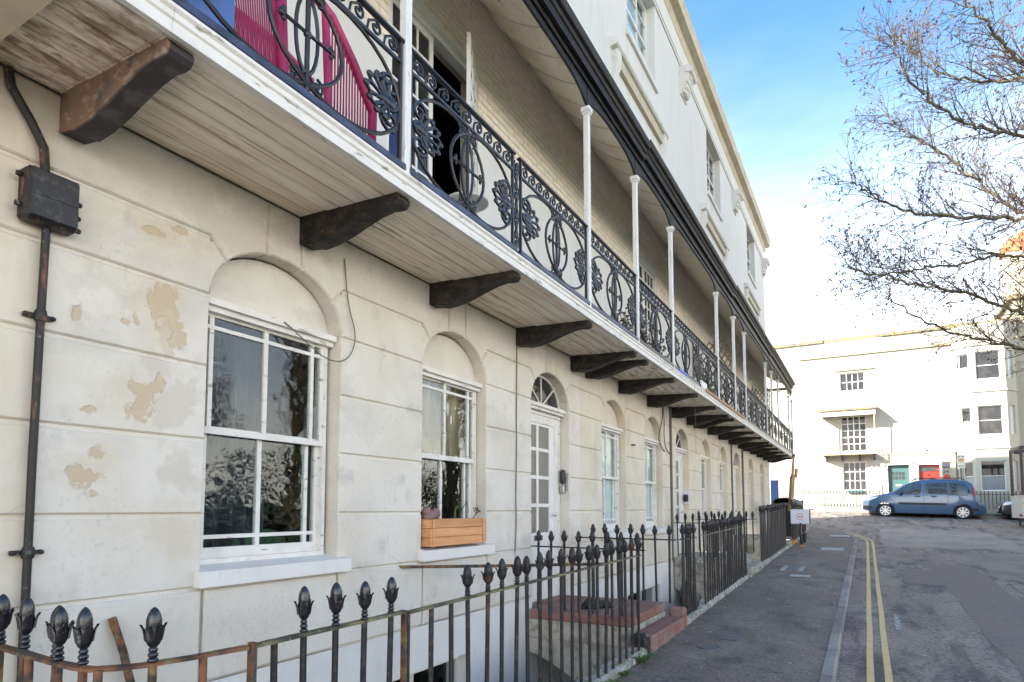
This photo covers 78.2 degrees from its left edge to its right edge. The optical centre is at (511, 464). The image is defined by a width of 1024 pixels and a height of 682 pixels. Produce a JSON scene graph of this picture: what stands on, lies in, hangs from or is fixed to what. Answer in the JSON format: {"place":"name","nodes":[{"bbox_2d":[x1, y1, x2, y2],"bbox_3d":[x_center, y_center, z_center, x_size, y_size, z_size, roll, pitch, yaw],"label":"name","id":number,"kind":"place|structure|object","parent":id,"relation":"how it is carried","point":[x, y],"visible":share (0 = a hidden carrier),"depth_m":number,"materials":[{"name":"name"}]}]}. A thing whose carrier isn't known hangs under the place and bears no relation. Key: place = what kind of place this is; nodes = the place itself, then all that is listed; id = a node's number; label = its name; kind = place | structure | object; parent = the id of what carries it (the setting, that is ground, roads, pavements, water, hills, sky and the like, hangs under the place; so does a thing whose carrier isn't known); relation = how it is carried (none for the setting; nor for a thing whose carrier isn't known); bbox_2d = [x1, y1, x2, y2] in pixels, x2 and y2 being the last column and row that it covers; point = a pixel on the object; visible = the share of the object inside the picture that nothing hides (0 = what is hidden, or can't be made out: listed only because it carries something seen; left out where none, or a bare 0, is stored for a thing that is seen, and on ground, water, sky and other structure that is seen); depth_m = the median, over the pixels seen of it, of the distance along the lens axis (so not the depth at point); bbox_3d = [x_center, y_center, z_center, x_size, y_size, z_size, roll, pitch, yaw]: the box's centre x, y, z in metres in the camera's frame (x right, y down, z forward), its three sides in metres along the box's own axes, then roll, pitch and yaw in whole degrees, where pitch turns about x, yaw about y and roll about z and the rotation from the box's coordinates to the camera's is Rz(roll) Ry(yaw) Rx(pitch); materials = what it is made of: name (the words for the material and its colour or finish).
{"place":"outdoors","nodes":[
{"label":"outdoors","id":0,"kind":"place"},
{"bbox_2d":[613,526,853,681],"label":"pavement","id":1,"kind":"structure","parent":0,"point":[794,606],"depth_m":7.26,"materials":[{"name":"asphalt"}]},
{"bbox_2d":[602,678,623,681],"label":"weed","id":2,"kind":"object","parent":1,"relation":"on","point":[612,680],"visible":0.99,"depth_m":5.15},
{"bbox_2d":[618,670,629,675],"bbox_3d":[0.971,1.804,5.458,0.140,0.055,0.155,-2,-5,29],"label":"weed","id":3,"kind":"object","parent":1,"relation":"on","point":[624,673],"visible":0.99,"depth_m":5.44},
{"bbox_2d":[634,632,649,654],"bbox_3d":[1.274,1.784,6.219,0.155,0.232,0.120,-2,-5,29],"label":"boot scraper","id":4,"kind":"object","parent":1,"relation":"on","point":[645,641],"visible":0.42,"depth_m":6.17,"materials":[{"name":"metal"}]},
{"bbox_2d":[630,651,653,662],"bbox_3d":[1.218,1.798,5.875,0.266,0.101,0.276,0,-4,-1],"label":"weed","id":5,"kind":"object","parent":1,"relation":"on","point":[642,659],"visible":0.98,"depth_m":5.86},
{"bbox_2d":[669,606,686,627],"bbox_3d":[1.965,1.823,7.449,0.189,0.275,0.138,-2,-5,29],"label":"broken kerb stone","id":6,"kind":"object","parent":1,"relation":"on","point":[677,611],"visible":0.5,"depth_m":7.40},
{"bbox_2d":[680,580,698,608],"bbox_3d":[2.351,1.748,8.352,0.198,0.447,0.426,-3,-5,40],"label":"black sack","id":7,"kind":"object","parent":1,"relation":"on","point":[681,595],"visible":0.14,"depth_m":8.26,"materials":[{"name":"plastic"}]},
{"bbox_2d":[576,527,809,681],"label":"railing plinth","id":8,"kind":"structure","parent":1,"relation":"on","point":[631,660],"depth_m":6.05,"materials":[{"name":"stone"}]},
{"bbox_2d":[0,594,248,681],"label":"area railing","id":9,"kind":"object","parent":8,"relation":"on","point":[59,626],"visible":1,"depth_m":2.07,"materials":[{"name":"metal"}]},
{"bbox_2d":[246,577,406,681],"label":"area railing","id":10,"kind":"object","parent":8,"relation":"on","point":[335,602],"visible":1,"depth_m":2.64,"materials":[{"name":"metal"}]},
{"bbox_2d":[407,536,642,681],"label":"area railing","id":11,"kind":"object","parent":8,"relation":"on","point":[518,568],"visible":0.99,"depth_m":4.44,"materials":[{"name":"metal"}]},
{"bbox_2d":[679,523,696,615],"bbox_3d":[2.214,1.315,7.883,0.109,1.157,0.731,-2,-5,29],"label":"area railing","id":12,"kind":"object","parent":8,"relation":"on","point":[689,598],"visible":0.99,"depth_m":7.86,"materials":[{"name":"metal"}]},
{"bbox_2d":[701,515,746,603],"bbox_3d":[3.434,1.413,10.007,0.106,1.197,3.483,-2,-5,29],"label":"area railing","id":13,"kind":"object","parent":8,"relation":"on","point":[736,568],"visible":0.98,"depth_m":9.65,"materials":[{"name":"metal"}]},
{"bbox_2d":[758,502,785,560],"bbox_3d":[6.350,1.564,15.251,0.104,1.334,4.558,-2,-5,30],"label":"area railing","id":14,"kind":"object","parent":8,"relation":"on","point":[772,541],"visible":0.94,"depth_m":14.82,"materials":[{"name":"metal"}]},
{"bbox_2d":[791,500,803,539],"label":"area railing","id":15,"kind":"object","parent":8,"relation":"on","point":[795,528],"visible":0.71,"depth_m":19.49,"materials":[{"name":"metal"}]},
{"bbox_2d":[697,644,720,649],"bbox_3d":[2.003,1.859,6.406,0.226,0.020,0.226,-2,-5,29],"label":"manhole cover","id":16,"kind":"object","parent":1,"relation":"on","point":[708,647],"visible":1,"depth_m":6.39,"materials":[{"name":"metal"}]},
{"bbox_2d":[719,633,740,640],"bbox_3d":[2.367,1.873,6.843,0.189,0.008,0.292,-2,-5,29],"label":"stopcock cover","id":17,"kind":"object","parent":1,"relation":"on","point":[735,637],"visible":1,"depth_m":6.82,"materials":[{"name":"metal"}]},
{"bbox_2d":[639,568,858,681],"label":"litter flakes","id":18,"kind":"object","parent":1,"relation":"on","point":[786,637],"visible":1,"depth_m":7.55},
{"bbox_2d":[776,505,791,536],"bbox_3d":[8.840,1.871,20.493,0.602,1.072,0.602,-2,-5,29],"label":"wheelie bin","id":19,"kind":"object","parent":1,"relation":"on","point":[788,524],"visible":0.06,"depth_m":20.21,"materials":[{"name":"black plastic"}]},
{"bbox_2d":[788,454,797,510],"bbox_3d":[8.984,0.574,20.175,0.302,1.854,0.168,1,-4,-16],"label":"wooden plank","id":20,"kind":"object","parent":19,"relation":"on","point":[794,475],"visible":0.99,"depth_m":20.15,"materials":[{"name":"brown wood"}]},
{"bbox_2d":[778,565,806,571],"bbox_3d":[5.697,2.104,12.763,0.447,0.033,1.161,-2,-5,29],"label":"inspection cover","id":21,"kind":"object","parent":1,"relation":"on","point":[795,568],"visible":0.99,"depth_m":12.71,"materials":[{"name":"metal"}]},
{"bbox_2d":[790,574,810,576],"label":"paving slab","id":22,"kind":"structure","parent":1,"relation":"on","point":[794,575],"depth_m":11.66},
{"bbox_2d":[790,509,812,544],"bbox_3d":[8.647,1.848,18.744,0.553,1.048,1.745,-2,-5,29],"label":"sign","id":23,"kind":"object","parent":1,"relation":"on","point":[801,518],"visible":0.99,"depth_m":18.19,"materials":[{"name":"grey metal"}]},
{"bbox_2d":[821,547,843,550],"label":"paving slab","id":24,"kind":"structure","parent":1,"relation":"on","point":[822,548],"depth_m":16.78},
{"bbox_2d":[830,535,849,536],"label":"paving slab","id":25,"kind":"structure","parent":1,"relation":"on","point":[839,535],"depth_m":21.02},
{"bbox_3d":[9.378,1.889,21.276,0.602,1.072,0.602,-2,-5,29],"label":"wheelie bin","id":26,"kind":"object","parent":1,"relation":"on","visible":0},
{"bbox_2d":[771,497,802,504],"bbox_3d":[9.125,1.230,20.881,0.950,0.267,1.892,-2,-5,29],"label":"covered heap","id":27,"kind":"object","parent":26,"relation":"on","point":[781,500],"visible":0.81,"depth_m":20.47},
{"bbox_2d":[684,0,1023,345],"label":"sky","id":28,"kind":"structure","parent":0,"point":[786,98],"materials":[{"name":"blue"}]},
{"bbox_2d":[766,511,1023,681],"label":"road","id":29,"kind":"structure","parent":0,"point":[939,598],"depth_m":9.59,"materials":[{"name":"asphalt"}]},
{"bbox_2d":[807,526,857,681],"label":"kerb","id":30,"kind":"structure","parent":29,"relation":"on","point":[830,668],"depth_m":7.25,"materials":[{"name":"concrete"}]},
{"bbox_2d":[804,508,1008,516],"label":"kerb","id":31,"kind":"structure","parent":29,"relation":"on","point":[866,511],"depth_m":31.57,"materials":[{"name":"concrete"}]},
{"bbox_2d":[862,477,986,518],"bbox_3d":[19.223,1.580,29.654,4.801,1.893,2.275,0,-4,29],"label":"parked car","id":32,"kind":"object","parent":29,"relation":"on","point":[935,496],"visible":0.99,"depth_m":28.73,"materials":[{"name":"paint"}]},
{"bbox_2d":[995,500,1021,520],"bbox_3d":[23.590,1.711,27.233,4.247,1.519,1.775,0,-4,29],"label":"parked car","id":33,"kind":"object","parent":29,"relation":"on","point":[1003,507],"visible":0.39,"depth_m":27.58,"materials":[{"name":"paint"}]},
{"bbox_2d":[1008,446,1023,524],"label":"caged truck","id":34,"kind":"object","parent":29,"relation":"on","point":[1017,503],"visible":1,"depth_m":24.71,"materials":[{"name":"white paint"}]},
{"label":"ground","id":35,"kind":"structure","parent":0,"visible":0},
{"bbox_2d":[735,166,794,533],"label":"terraced house","id":36,"kind":"structure","parent":35,"relation":"on","point":[753,240],"depth_m":21.97,"materials":[{"name":"paint"}]},
{"bbox_2d":[747,238,749,270],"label":"upper window","id":37,"kind":"structure","parent":36,"relation":"in","point":[748,244],"depth_m":23.36,"materials":[{"name":"white paint"}]},
{"bbox_2d":[748,473,750,517],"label":"window","id":38,"kind":"structure","parent":36,"relation":"in","point":[748,473],"depth_m":21.35,"materials":[{"name":"white paint"}]},
{"bbox_2d":[751,378,758,423],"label":"french window","id":39,"kind":"structure","parent":36,"relation":"in","point":[754,386],"depth_m":22.33,"materials":[{"name":"white paint"}]},
{"bbox_2d":[741,387,770,430],"bbox_3d":[7.534,-1.541,19.450,0.840,1.643,0.026,-2,-5,29],"label":"trellis panel","id":40,"kind":"object","parent":36,"relation":"attached to","point":[768,406],"visible":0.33,"depth_m":19.41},
{"bbox_2d":[770,480,778,501],"bbox_3d":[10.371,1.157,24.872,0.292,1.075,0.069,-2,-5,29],"label":"door","id":41,"kind":"structure","parent":36,"relation":"attached to","point":[774,484],"depth_m":24.85,"materials":[{"name":"blue wood"}]},
{"bbox_2d":[767,318,1021,509],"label":"end house","id":42,"kind":"structure","parent":35,"relation":"on","point":[891,411],"depth_m":32.86,"materials":[{"name":"white paint"}]},
{"bbox_2d":[840,372,864,391],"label":"window","id":43,"kind":"structure","parent":42,"relation":"in","point":[849,381],"depth_m":34.08,"materials":[{"name":"white paint"}]},
{"bbox_2d":[841,416,866,451],"bbox_3d":[18.391,-1.644,33.897,1.197,1.897,0.059,-2,-5,29],"label":"french window","id":44,"kind":"structure","parent":42,"relation":"in","point":[852,426],"depth_m":33.90,"materials":[{"name":"white paint"}]},
{"bbox_2d":[843,462,866,490],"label":"window","id":45,"kind":"structure","parent":42,"relation":"in","point":[854,473],"depth_m":33.75,"materials":[{"name":"white paint"}]},
{"bbox_2d":[888,465,909,492],"bbox_3d":[20.075,1.468,32.673,0.942,2.874,0.061,-2,-5,29],"label":"door","id":46,"kind":"structure","parent":42,"relation":"in","point":[898,475],"depth_m":32.74,"materials":[{"name":"wood"}]},
{"bbox_2d":[918,464,939,479],"bbox_3d":[21.225,1.436,32.005,0.901,2.845,0.099,-2,-5,29],"label":"door","id":47,"kind":"structure","parent":42,"relation":"in","point":[925,471],"depth_m":32.06,"materials":[{"name":"red metal"}]},
{"bbox_2d":[958,354,967,381],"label":"window","id":48,"kind":"structure","parent":42,"relation":"in","point":[962,363],"depth_m":31.36,"materials":[{"name":"white paint"}]},
{"bbox_2d":[961,407,970,436],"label":"window","id":49,"kind":"structure","parent":42,"relation":"in","point":[965,412],"depth_m":31.17,"materials":[{"name":"white paint"}]},
{"bbox_2d":[964,462,973,485],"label":"window","id":50,"kind":"structure","parent":42,"relation":"in","point":[968,470],"depth_m":30.96,"materials":[{"name":"glass"}]},
{"bbox_2d":[975,350,1000,378],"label":"window","id":51,"kind":"structure","parent":42,"relation":"in","point":[985,369],"depth_m":30.64,"materials":[{"name":"glass"}]},
{"bbox_2d":[977,405,1003,434],"bbox_3d":[23.109,-2.140,30.454,0.972,1.408,0.059,-2,-5,29],"label":"window","id":52,"kind":"structure","parent":42,"relation":"in","point":[990,418],"depth_m":30.45,"materials":[{"name":"glass"}]},
{"bbox_2d":[980,461,1006,490],"bbox_3d":[23.109,0.546,30.266,0.972,1.427,0.059,-2,-5,29],"label":"window","id":53,"kind":"structure","parent":42,"relation":"in","point":[993,473],"depth_m":30.26,"materials":[{"name":"glass"}]},
{"bbox_2d":[1007,351,1010,377],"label":"window","id":54,"kind":"structure","parent":42,"relation":"in","point":[1008,352],"depth_m":30.54,"materials":[{"name":"white paint"}]},
{"bbox_2d":[1010,405,1013,433],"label":"window","id":55,"kind":"structure","parent":42,"relation":"in","point":[1011,406],"depth_m":30.36,"materials":[{"name":"white paint"}]},
{"bbox_2d":[1013,461,1016,488],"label":"window","id":56,"kind":"structure","parent":42,"relation":"in","point":[1014,465],"depth_m":30.17,"materials":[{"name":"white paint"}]},
{"bbox_2d":[803,0,1023,377],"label":"bare tree","id":57,"kind":"object","parent":35,"relation":"on","point":[1008,56],"visible":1,"depth_m":13.65,"materials":[{"name":"brown plant"}]},
{"bbox_2d":[992,229,1023,471],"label":"neighbour house","id":58,"kind":"structure","parent":35,"relation":"on","point":[1020,358],"depth_m":31.86,"materials":[{"name":"paint"}]},
{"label":"far pavement","id":59,"kind":"structure","parent":0,"visible":0},
{"bbox_2d":[802,490,881,509],"bbox_3d":[17.302,1.979,33.041,3.797,1.351,0.138,-2,-5,29],"label":"spiked railing","id":60,"kind":"object","parent":59,"relation":"on","point":[840,507],"visible":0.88,"depth_m":33.15,"materials":[{"name":"white metal"}]},
{"bbox_2d":[957,455,964,479],"bbox_3d":[21.371,0.983,29.921,0.317,2.884,0.091,-2,-5,29],"label":"parking sign","id":61,"kind":"object","parent":59,"relation":"on","point":[960,461],"visible":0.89,"depth_m":29.96,"materials":[{"name":"white metal"}]},
{"bbox_2d":[976,491,1020,513],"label":"spiked railing","id":62,"kind":"object","parent":59,"relation":"on","point":[993,510],"visible":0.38,"depth_m":29.86,"materials":[{"name":"black metal"}]},
{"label":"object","id":63,"kind":"structure","parent":0,"visible":0},
{"bbox_2d":[0,0,175,681],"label":"terraced house","id":64,"kind":"structure","parent":63,"relation":"on","point":[57,45],"depth_m":2.82,"materials":[{"name":"paint"}]},
{"bbox_2d":[30,0,650,681],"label":"terraced house","id":65,"kind":"structure","parent":63,"relation":"on","point":[308,336],"depth_m":4.32,"materials":[{"name":"paint"}]},
{"bbox_2d":[3,65,81,681],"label":"drainpipe","id":66,"kind":"object","parent":65,"relation":"attached to","point":[47,201],"visible":0.99,"depth_m":2.87,"materials":[{"name":"metal"}]},
{"bbox_2d":[108,616,134,681],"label":"leaning stick","id":67,"kind":"object","parent":65,"relation":"attached to","point":[120,642],"visible":0.78,"depth_m":3.13,"materials":[{"name":"wood"}]},
{"bbox_2d":[187,0,234,31],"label":"blue board","id":68,"kind":"object","parent":65,"relation":"on","point":[225,9],"visible":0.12,"depth_m":2.98,"materials":[{"name":"fabric"}]},
{"bbox_2d":[200,312,327,564],"bbox_3d":[-1.812,-0.165,4.237,0.424,1.660,1.118,-2,-5,29],"label":"window","id":69,"kind":"structure","parent":65,"relation":"in","point":[235,435],"depth_m":4.22,"materials":[{"name":"white paint"}]},
{"bbox_2d":[234,0,376,140],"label":"wicker chair","id":70,"kind":"object","parent":65,"relation":"on","point":[270,50],"visible":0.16,"depth_m":3.80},
{"bbox_2d":[389,134,396,156],"bbox_3d":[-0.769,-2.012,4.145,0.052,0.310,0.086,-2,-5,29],"label":"blue crate","id":71,"kind":"object","parent":65,"relation":"on","point":[393,144],"visible":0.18,"depth_m":4.11,"materials":[{"name":"plastic"}]},
{"bbox_2d":[392,657,457,681],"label":"basement window","id":72,"kind":"structure","parent":65,"relation":"in","point":[456,658],"depth_m":5.97,"materials":[{"name":"white paint"}]},
{"bbox_2d":[375,0,482,256],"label":"french window","id":73,"kind":"structure","parent":65,"relation":"in","point":[424,37],"depth_m":5.76,"materials":[{"name":"white paint"}]},
{"bbox_2d":[421,376,475,518],"bbox_3d":[-0.675,-0.052,5.978,0.152,1.643,1.202,-2,-5,29],"label":"window","id":74,"kind":"structure","parent":65,"relation":"in","point":[448,413],"depth_m":6.20,"materials":[{"name":"white paint"}]},
{"bbox_2d":[421,501,484,546],"bbox_3d":[-0.538,0.535,5.798,0.177,0.404,0.891,-2,-5,29],"label":"window box","id":75,"kind":"object","parent":65,"relation":"on","point":[435,531],"visible":0.91,"depth_m":5.61,"materials":[{"name":"brown wood"}]},
{"bbox_2d":[449,191,488,212],"bbox_3d":[-0.369,-1.957,5.290,0.383,0.525,0.361,-2,-5,29],"label":"cafe table","id":76,"kind":"object","parent":65,"relation":"on","point":[482,205],"visible":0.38,"depth_m":5.23,"materials":[{"name":"white paint"}]},
{"bbox_2d":[399,562,601,568],"bbox_3d":[-0.075,0.837,5.222,1.700,0.030,0.030,1,-4,-8],"label":"tie bar","id":77,"kind":"object","parent":65,"relation":"attached to","point":[461,566],"visible":0.72,"depth_m":5.16,"materials":[{"name":"metal"}]},
{"bbox_2d":[530,421,556,601],"bbox_3d":[0.332,0.567,7.620,0.090,2.150,0.865,-2,-5,29],"label":"door","id":78,"kind":"structure","parent":65,"relation":"in","point":[542,436],"depth_m":7.75,"materials":[{"name":"white paint"}]},
{"bbox_2d":[560,470,568,492],"bbox_3d":[0.671,0.217,8.104,0.103,0.301,0.071,-2,-5,29],"label":"entry phone","id":79,"kind":"object","parent":65,"relation":"attached to","point":[564,477],"visible":1,"depth_m":8.10,"materials":[{"name":"black plastic"}]},
{"bbox_2d":[529,595,684,680],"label":"front steps","id":80,"kind":"structure","parent":65,"relation":"attached to","point":[659,627],"depth_m":6.73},
{"bbox_2d":[531,530,645,615],"bbox_3d":[0.789,1.145,6.746,1.316,0.877,0.104,-2,-5,29],"label":"area railing","id":81,"kind":"object","parent":80,"relation":"on","point":[592,537],"visible":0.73,"depth_m":6.72,"materials":[{"name":"metal"}]},
{"bbox_2d":[581,598,610,608],"bbox_3d":[0.945,1.557,7.068,0.426,0.132,0.238,1,-4,-16],"label":"black bag","id":82,"kind":"object","parent":80,"relation":"on","point":[584,603],"visible":0.54,"depth_m":6.99,"materials":[{"name":"plastic"}]},
{"bbox_2d":[582,523,676,602],"bbox_3d":[1.403,1.205,7.828,1.290,0.942,0.110,-2,-5,29],"label":"area railing","id":83,"kind":"object","parent":80,"relation":"on","point":[631,529],"visible":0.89,"depth_m":7.70,"materials":[{"name":"metal"}]},
{"bbox_2d":[577,0,737,615],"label":"terraced house","id":84,"kind":"structure","parent":63,"relation":"on","point":[640,416],"depth_m":10.70,"materials":[{"name":"paint"}]},
{"bbox_2d":[601,430,619,529],"bbox_3d":[1.423,0.184,9.655,0.107,1.686,1.199,-2,-5,29],"label":"window","id":85,"kind":"structure","parent":84,"relation":"in","point":[610,510],"depth_m":9.95,"materials":[{"name":"glass"}]},
{"bbox_2d":[618,307,633,333],"bbox_3d":[1.575,-1.788,8.642,0.325,0.645,0.454,-2,-5,29],"label":"plant pot","id":86,"kind":"object","parent":84,"relation":"on","point":[623,320],"visible":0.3,"depth_m":8.56,"materials":[{"name":"ceramic"}]},
{"bbox_2d":[626,0,646,63],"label":"upper window","id":87,"kind":"structure","parent":84,"relation":"in","point":[633,18],"depth_m":12.15,"materials":[{"name":"white paint"}]},
{"bbox_2d":[627,586,652,600],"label":"basement window","id":88,"kind":"structure","parent":84,"relation":"in","point":[651,588],"depth_m":11.45,"materials":[{"name":"white paint"}]},
{"bbox_2d":[633,322,652,345],"bbox_3d":[1.915,-1.756,9.140,0.307,0.650,0.431,-2,-5,29],"label":"plant pot","id":89,"kind":"object","parent":84,"relation":"on","point":[645,335],"visible":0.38,"depth_m":9.06,"materials":[{"name":"ceramic"}]},
{"bbox_2d":[632,244,658,345],"bbox_3d":[2.370,-2.491,11.287,0.138,2.417,1.488,-2,-5,29],"label":"french window","id":90,"kind":"structure","parent":84,"relation":"in","point":[646,274],"depth_m":11.53,"materials":[{"name":"white paint"}]},
{"bbox_2d":[644,442,656,526],"bbox_3d":[2.424,0.308,11.432,0.107,1.686,1.193,-2,-5,29],"label":"window","id":91,"kind":"structure","parent":84,"relation":"in","point":[650,450],"depth_m":11.75,"materials":[{"name":"glass"}]},
{"bbox_2d":[649,338,668,356],"bbox_3d":[2.287,-1.683,9.923,0.352,0.614,0.360,1,-4,-9],"label":"plant pot","id":92,"kind":"object","parent":84,"relation":"on","point":[664,347],"visible":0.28,"depth_m":9.89,"materials":[{"name":"ceramic"}]},
{"bbox_2d":[675,459,682,552],"bbox_3d":[3.411,0.868,13.088,0.090,1.987,0.863,-2,-5,29],"label":"door","id":93,"kind":"structure","parent":84,"relation":"in","point":[678,478],"depth_m":13.35,"materials":[{"name":"white paint"}]},
{"bbox_2d":[679,368,688,377],"bbox_3d":[2.606,-1.419,9.856,0.189,0.060,0.602,-2,-5,29],"label":"blue bag","id":94,"kind":"object","parent":84,"relation":"on","point":[684,373],"visible":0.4,"depth_m":9.78,"materials":[{"name":"plastic"}]},
{"bbox_2d":[684,491,688,503],"bbox_3d":[3.743,0.715,13.549,0.116,0.275,0.090,-2,-5,29],"label":"entry phone","id":95,"kind":"object","parent":84,"relation":"attached to","point":[686,497],"visible":1,"depth_m":13.54,"materials":[{"name":"black plastic"}]},
{"bbox_2d":[696,380,706,389],"bbox_3d":[3.253,-1.375,11.095,0.275,0.146,0.387,-2,-5,29],"label":"white box","id":96,"kind":"object","parent":84,"relation":"on","point":[703,384],"visible":0.32,"depth_m":10.95,"materials":[{"name":"paint"}]},
{"bbox_2d":[696,372,713,392],"bbox_3d":[3.830,-1.532,12.680,0.433,0.696,0.431,-2,-5,29],"label":"plant pot","id":97,"kind":"object","parent":84,"relation":"on","point":[703,379],"visible":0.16,"depth_m":12.57,"materials":[{"name":"ceramic"}]},
{"bbox_2d":[674,552,763,599],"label":"front steps","id":98,"kind":"structure","parent":84,"relation":"attached to","point":[754,568],"depth_m":12.04,"materials":[{"name":"stone"}]},
{"bbox_2d":[674,513,739,556],"bbox_3d":[3.726,1.343,12.002,1.264,0.836,0.084,-2,-5,29],"label":"area railing","id":99,"kind":"object","parent":98,"relation":"on","point":[706,517],"visible":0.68,"depth_m":12.07,"materials":[{"name":"metal"}]},
{"bbox_2d":[695,511,756,551],"bbox_3d":[4.588,1.430,13.533,1.264,0.876,0.088,-2,-5,29],"label":"area railing","id":100,"kind":"object","parent":98,"relation":"on","point":[731,512],"visible":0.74,"depth_m":13.51,"materials":[{"name":"metal"}]},
{"bbox_2d":[705,389,744,418],"bbox_3d":[4.365,-1.184,12.755,0.026,0.047,3.956,-2,-5,29],"label":"timber batten","id":101,"kind":"object","parent":84,"relation":"on","point":[722,402],"visible":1,"depth_m":12.32,"materials":[{"name":"brown wood"}]},
{"bbox_2d":[686,35,774,552],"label":"terraced house","id":102,"kind":"structure","parent":63,"relation":"on","point":[714,169],"depth_m":16.27,"materials":[{"name":"paint"}]},
{"bbox_2d":[701,459,706,521],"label":"window","id":103,"kind":"structure","parent":102,"relation":"in","point":[703,462],"depth_m":15.51,"materials":[{"name":"white paint"}]},
{"bbox_2d":[706,146,713,198],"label":"upper window","id":104,"kind":"structure","parent":102,"relation":"in","point":[710,164],"depth_m":17.66,"materials":[{"name":"white paint"}]},
{"bbox_2d":[692,338,731,405],"bbox_3d":[4.436,-1.925,13.954,0.840,1.643,0.026,-2,-5,29],"label":"trellis panel","id":105,"kind":"object","parent":102,"relation":"attached to","point":[719,362],"visible":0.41,"depth_m":13.86,"materials":[{"name":"metal"}]},
{"bbox_2d":[712,334,723,400],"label":"french window","id":106,"kind":"structure","parent":102,"relation":"in","point":[713,336],"depth_m":17.15,"materials":[{"name":"white paint"}]},
{"bbox_2d":[720,465,723,516],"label":"window","id":107,"kind":"structure","parent":102,"relation":"in","point":[721,466],"depth_m":17.33,"materials":[{"name":"white paint"}]},
{"bbox_2d":[735,534,793,560],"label":"front steps","id":108,"kind":"structure","parent":102,"relation":"attached to","point":[757,553],"depth_m":17.70,"materials":[{"name":"stone"}]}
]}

